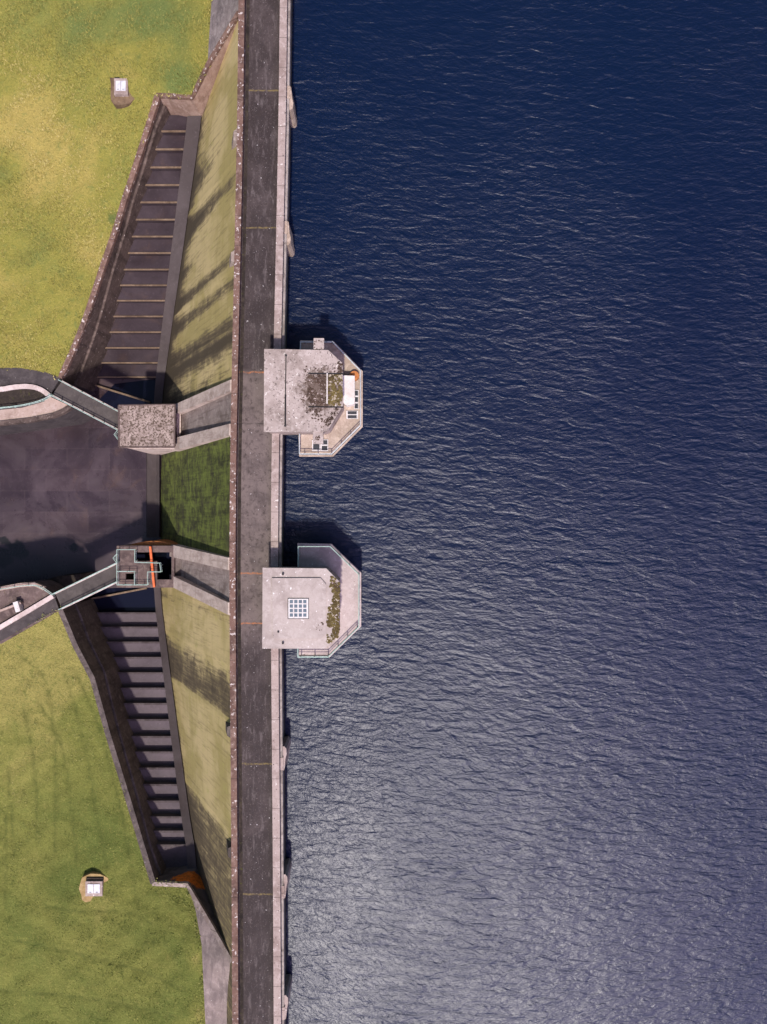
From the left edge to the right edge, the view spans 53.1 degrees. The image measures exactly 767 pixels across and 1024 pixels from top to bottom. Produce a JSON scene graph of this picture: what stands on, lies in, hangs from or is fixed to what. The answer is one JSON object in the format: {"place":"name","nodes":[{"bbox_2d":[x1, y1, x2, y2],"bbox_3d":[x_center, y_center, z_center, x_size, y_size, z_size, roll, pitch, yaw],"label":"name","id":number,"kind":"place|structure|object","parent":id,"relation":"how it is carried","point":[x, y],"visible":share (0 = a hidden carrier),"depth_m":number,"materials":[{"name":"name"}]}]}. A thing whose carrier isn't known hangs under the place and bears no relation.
{"place":"outdoors","nodes":[
{"label":"outdoors","id":0,"kind":"place"},
{"bbox_2d":[0,579,86,643],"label":"terrace","id":1,"kind":"structure","parent":0,"point":[30,596],"depth_m":97.20,"materials":[{"name":"concrete"}]},
{"bbox_2d":[0,600,23,611],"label":"lamp post","id":2,"kind":"object","parent":1,"relation":"on","point":[17,606],"visible":1,"depth_m":96.46,"materials":[{"name":"metal"}]},
{"bbox_2d":[0,582,45,590],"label":"basin wall","id":3,"kind":"structure","parent":1,"relation":"on","point":[26,583],"depth_m":97.00,"materials":[{"name":"concrete"}]},
{"bbox_2d":[0,584,54,594],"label":"railing","id":4,"kind":"object","parent":1,"relation":"on","point":[30,585],"visible":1,"depth_m":96.07,"materials":[{"name":"white metal"}]},
{"bbox_2d":[0,595,55,629],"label":"kerb","id":5,"kind":"structure","parent":1,"relation":"on","point":[26,611],"depth_m":96.75,"materials":[{"name":"beige concrete"}]},
{"bbox_2d":[0,598,59,640],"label":"walkway","id":6,"kind":"structure","parent":1,"relation":"on","point":[51,606],"depth_m":97.15,"materials":[{"name":"concrete"}]},
{"bbox_2d":[0,368,93,435],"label":"terrace","id":7,"kind":"structure","parent":0,"point":[44,380],"depth_m":97.65,"materials":[{"name":"concrete"}]},
{"bbox_2d":[0,389,44,406],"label":"soil bed","id":8,"kind":"object","parent":7,"relation":"on","point":[16,397],"visible":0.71,"depth_m":97.14,"materials":[{"name":"brown soil"}]},
{"bbox_2d":[0,384,50,398],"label":"kerb","id":9,"kind":"structure","parent":7,"relation":"on","point":[45,392],"depth_m":96.90,"materials":[{"name":"beige concrete"}]},
{"bbox_2d":[0,394,52,408],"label":"railing","id":10,"kind":"object","parent":7,"relation":"on","point":[42,400],"visible":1,"depth_m":96.10,"materials":[{"name":"metal"}]},
{"bbox_2d":[0,397,66,420],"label":"path","id":11,"kind":"structure","parent":7,"relation":"on","point":[50,405],"depth_m":97.17,"materials":[{"name":"concrete"}]},
{"bbox_2d":[0,405,73,425],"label":"basin wall","id":12,"kind":"structure","parent":7,"relation":"on","point":[63,411],"depth_m":96.95,"materials":[{"name":"grey concrete"}]},
{"bbox_2d":[48,379,117,429],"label":"footbridge","id":13,"kind":"object","parent":7,"relation":"on","point":[84,402],"visible":0.88,"depth_m":96.90,"materials":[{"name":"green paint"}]},
{"bbox_2d":[42,571,94,586],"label":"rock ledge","id":14,"kind":"object","parent":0,"point":[66,580],"visible":0.45,"depth_m":102.00,"materials":[{"name":"stone"}]},
{"bbox_2d":[0,379,160,588],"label":"basin floor","id":15,"kind":"structure","parent":0,"point":[72,499],"depth_m":107.00,"materials":[{"name":"grey concrete"}]},
{"bbox_2d":[58,599,165,883],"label":"retaining wall","id":16,"kind":"structure","parent":15,"relation":"on","point":[82,623],"depth_m":96.58,"materials":[{"name":"grey concrete"}]},
{"bbox_2d":[87,588,147,599],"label":"weir sill","id":17,"kind":"structure","parent":15,"relation":"on","point":[116,593],"depth_m":106.50,"materials":[{"name":"concrete"}]},
{"bbox_2d":[95,384,150,402],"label":"weir sill","id":18,"kind":"structure","parent":15,"relation":"on","point":[122,393],"depth_m":106.50,"materials":[{"name":"concrete"}]},
{"bbox_2d":[113,539,180,587],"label":"valve platform","id":19,"kind":"structure","parent":15,"relation":"on","point":[150,564],"depth_m":96.60,"materials":[{"name":"concrete"}]},
{"bbox_2d":[52,563,117,609],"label":"footbridge","id":20,"kind":"object","parent":19,"relation":"attached to","point":[86,587],"visible":0.98,"depth_m":96.90,"materials":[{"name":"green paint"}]},
{"bbox_2d":[114,404,181,454],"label":"valve house","id":21,"kind":"structure","parent":15,"relation":"on","point":[155,429],"depth_m":94.60,"materials":[{"name":"concrete"}]},
{"bbox_2d":[0,606,204,1023],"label":"grass bank","id":22,"kind":"structure","parent":0,"point":[129,895],"depth_m":92.26,"materials":[{"name":"green plant"}]},
{"bbox_2d":[79,871,107,901],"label":"inspection hatch","id":23,"kind":"object","parent":22,"relation":"on","point":[91,884],"visible":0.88,"depth_m":90.90,"materials":[{"name":"concrete"}]},
{"bbox_2d":[192,898,229,1023],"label":"abutment slope","id":24,"kind":"structure","parent":22,"relation":"on","point":[216,965],"depth_m":83.39,"materials":[{"name":"concrete"}]},
{"bbox_2d":[0,0,212,379],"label":"grass bank","id":25,"kind":"structure","parent":0,"point":[180,52],"depth_m":93.30,"materials":[{"name":"green plant"}]},
{"bbox_2d":[58,95,169,391],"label":"retaining wall","id":26,"kind":"structure","parent":25,"relation":"on","point":[82,366],"depth_m":96.76,"materials":[{"name":"grey concrete"}]},
{"bbox_2d":[110,77,134,108],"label":"inspection hatch","id":27,"kind":"object","parent":25,"relation":"on","point":[121,97],"visible":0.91,"depth_m":90.31,"materials":[{"name":"concrete"}]},
{"bbox_2d":[208,0,237,57],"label":"abutment slope","id":28,"kind":"structure","parent":25,"relation":"on","point":[223,12],"depth_m":82.96,"materials":[{"name":"grey concrete"}]},
{"bbox_2d":[87,588,155,611],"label":"pool water","id":29,"kind":"structure","parent":0,"point":[140,601],"depth_m":106.93,"materials":[{"name":"blue liquid"}]},
{"bbox_2d":[100,379,162,409],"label":"pool water","id":30,"kind":"structure","parent":0,"point":[144,389],"depth_m":106.93,"materials":[{"name":"blue liquid"}]},
{"bbox_2d":[146,0,296,1023],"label":"dam","id":31,"kind":"structure","parent":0,"point":[201,348],"depth_m":85.24,"materials":[{"name":"concrete"}]},
{"bbox_2d":[96,612,186,867],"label":"spillway cascade","id":32,"kind":"object","parent":31,"relation":"attached to","point":[132,642],"visible":0.55,"depth_m":100.71,"materials":[{"name":"grey concrete"}]},
{"bbox_2d":[97,115,186,378],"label":"spillway cascade","id":33,"kind":"object","parent":31,"relation":"attached to","point":[132,346],"visible":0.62,"depth_m":100.75,"materials":[{"name":"concrete"}]},
{"bbox_2d":[152,865,231,962],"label":"wing wall","id":34,"kind":"structure","parent":31,"relation":"attached to","point":[178,876],"depth_m":88.33,"materials":[{"name":"concrete"}]},
{"bbox_2d":[156,11,237,117],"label":"wing wall","id":35,"kind":"structure","parent":31,"relation":"attached to","point":[194,103],"depth_m":87.95,"materials":[{"name":"concrete"}]},
{"bbox_2d":[170,544,228,614],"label":"outlet chute","id":36,"kind":"object","parent":31,"relation":"attached to","point":[204,577],"visible":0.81,"depth_m":87.35,"materials":[{"name":"concrete"}]},
{"bbox_2d":[171,380,231,450],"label":"outlet chute","id":37,"kind":"object","parent":31,"relation":"attached to","point":[206,416],"visible":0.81,"depth_m":87.46,"materials":[{"name":"concrete"}]},
{"bbox_2d":[237,0,279,1023],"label":"road","id":38,"kind":"structure","parent":31,"relation":"on","point":[256,463],"depth_m":79.98,"materials":[{"name":"grey asphalt"}]},
{"bbox_2d":[264,338,362,456],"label":"valve tower","id":39,"kind":"structure","parent":31,"relation":"attached to","point":[313,395],"depth_m":75.60,"materials":[{"name":"concrete"}]},
{"bbox_2d":[284,0,766,1023],"bbox_3d":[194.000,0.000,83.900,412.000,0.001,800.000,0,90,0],"label":"water","id":40,"kind":"structure","parent":0,"point":[526,732],"depth_m":83.90,"materials":[{"name":"blue liquid"}]},
{"bbox_2d":[262,543,360,657],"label":"valve tower","id":41,"kind":"structure","parent":40,"relation":"in","point":[311,604],"depth_m":75.60,"materials":[{"name":"concrete"}]}
]}

